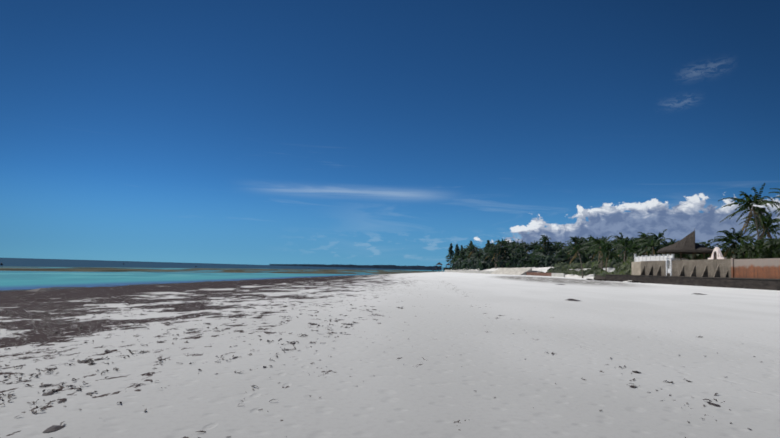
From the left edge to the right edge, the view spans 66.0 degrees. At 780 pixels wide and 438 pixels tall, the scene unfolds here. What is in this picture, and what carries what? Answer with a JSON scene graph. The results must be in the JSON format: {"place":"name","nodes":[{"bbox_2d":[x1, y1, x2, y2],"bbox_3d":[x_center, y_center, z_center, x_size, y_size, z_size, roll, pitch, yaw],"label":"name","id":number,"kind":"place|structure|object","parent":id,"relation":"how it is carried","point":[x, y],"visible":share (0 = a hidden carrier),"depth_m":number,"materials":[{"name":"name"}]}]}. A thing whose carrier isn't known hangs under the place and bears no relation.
{"place":"outdoors","nodes":[
{"label":"outdoors","id":0,"kind":"place"},
{"bbox_2d":[0,258,444,291],"bbox_3d":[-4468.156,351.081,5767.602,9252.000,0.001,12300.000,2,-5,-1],"label":"sea water","id":1,"kind":"structure","parent":0,"point":[20,274],"depth_m":90.48,"materials":[{"name":"teal liquid"}]},
{"bbox_2d":[0,272,779,437],"bbox_3d":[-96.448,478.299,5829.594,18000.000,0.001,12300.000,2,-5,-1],"label":"sand ground","id":2,"kind":"structure","parent":0,"point":[435,333],"depth_m":10.04,"materials":[{"name":"white sand"}]},
{"bbox_2d":[269,264,456,269],"bbox_3d":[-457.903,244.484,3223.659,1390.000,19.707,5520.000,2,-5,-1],"label":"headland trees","id":3,"kind":"object","parent":2,"relation":"on","point":[417,267],"visible":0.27,"depth_m":3040.36,"materials":[{"name":"green plant"}]},
{"bbox_2d":[0,284,761,437],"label":"seaweed wrack","id":4,"kind":"object","parent":2,"relation":"on","point":[53,428],"visible":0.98,"depth_m":10.79,"materials":[{"name":"brown plant"}]},
{"bbox_2d":[435,262,450,271],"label":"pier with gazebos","id":5,"kind":"structure","parent":2,"relation":"on","point":[439,263],"depth_m":501.97,"materials":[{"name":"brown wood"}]},
{"bbox_2d":[587,274,779,290],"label":"sea wall","id":6,"kind":"structure","parent":2,"relation":"on","point":[757,283],"depth_m":101.08,"materials":[{"name":"stone"}]},
{"bbox_2d":[640,259,730,277],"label":"block retaining wall","id":7,"kind":"structure","parent":6,"relation":"on","point":[709,268],"depth_m":106.85,"materials":[{"name":"beige concrete"}]},
{"bbox_2d":[731,258,779,278],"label":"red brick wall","id":8,"kind":"structure","parent":6,"relation":"on","point":[767,268],"depth_m":88.75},
{"bbox_2d":[0,0,779,269],"label":"sky","id":9,"kind":"structure","parent":0,"point":[250,132],"materials":[{"name":"blue"}]},
{"bbox_2d":[451,267,627,281],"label":"sand bank","id":10,"kind":"structure","parent":0,"point":[545,269],"depth_m":264.31,"materials":[{"name":"white sand"}]},
{"bbox_2d":[445,240,489,264],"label":"conifer trees","id":11,"kind":"object","parent":10,"relation":"on","point":[451,254],"visible":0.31,"depth_m":485.92,"materials":[{"name":"green plant"}]},
{"bbox_2d":[445,268,564,276],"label":"shore walls","id":12,"kind":"structure","parent":10,"relation":"on","point":[517,271],"depth_m":314.80,"materials":[{"name":"concrete"}]},
{"bbox_2d":[460,229,700,277],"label":"palm grove","id":13,"kind":"object","parent":10,"relation":"on","point":[645,244],"visible":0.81,"depth_m":275.86,"materials":[{"name":"green plant"}]},
{"bbox_2d":[450,246,751,270],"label":"grove undergrowth","id":14,"kind":"object","parent":10,"relation":"on","point":[536,260],"visible":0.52,"depth_m":351.49,"materials":[{"name":"green plant"}]},
{"bbox_2d":[541,253,746,276],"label":"dune shrubs","id":15,"kind":"object","parent":10,"relation":"on","point":[624,268],"visible":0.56,"depth_m":221.60,"materials":[{"name":"green plant"}]},
{"bbox_2d":[631,262,640,274],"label":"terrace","id":16,"kind":"structure","parent":0,"point":[635,268],"depth_m":131.71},
{"bbox_2d":[634,254,688,261],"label":"white fence","id":17,"kind":"object","parent":16,"relation":"on","point":[650,258],"visible":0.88,"depth_m":126.74,"materials":[{"name":"paint"}]},
{"bbox_2d":[665,258,673,275],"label":"white gate","id":18,"kind":"structure","parent":16,"relation":"on","point":[669,270],"depth_m":115.68,"materials":[{"name":"paint"}]},
{"bbox_2d":[656,231,712,253],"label":"thatch roof","id":19,"kind":"structure","parent":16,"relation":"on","point":[687,244],"depth_m":123.80,"materials":[{"name":"brown wicker"}]},
{"bbox_2d":[665,235,779,259],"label":"compound shrubs","id":20,"kind":"object","parent":16,"relation":"on","point":[764,249],"visible":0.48,"depth_m":96.59,"materials":[{"name":"green plant"}]},
{"bbox_2d":[708,183,779,257],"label":"coconut palms","id":21,"kind":"object","parent":16,"relation":"on","point":[768,226],"visible":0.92,"depth_m":129.19,"materials":[{"name":"green plant"}]},
{"bbox_2d":[757,207,765,239],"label":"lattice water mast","id":22,"kind":"object","parent":16,"relation":"on","point":[759,222],"visible":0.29,"depth_m":132.28,"materials":[{"name":"grey metal"}]},
{"bbox_2d":[662,252,710,259],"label":"pavilion posts","id":23,"kind":"object","parent":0,"point":[692,256],"visible":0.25,"depth_m":123.33,"materials":[{"name":"brown wood"}]},
{"bbox_2d":[708,247,725,258],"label":"white arch","id":24,"kind":"structure","parent":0,"point":[716,253],"depth_m":107.46,"materials":[{"name":"white paint"}]}
]}

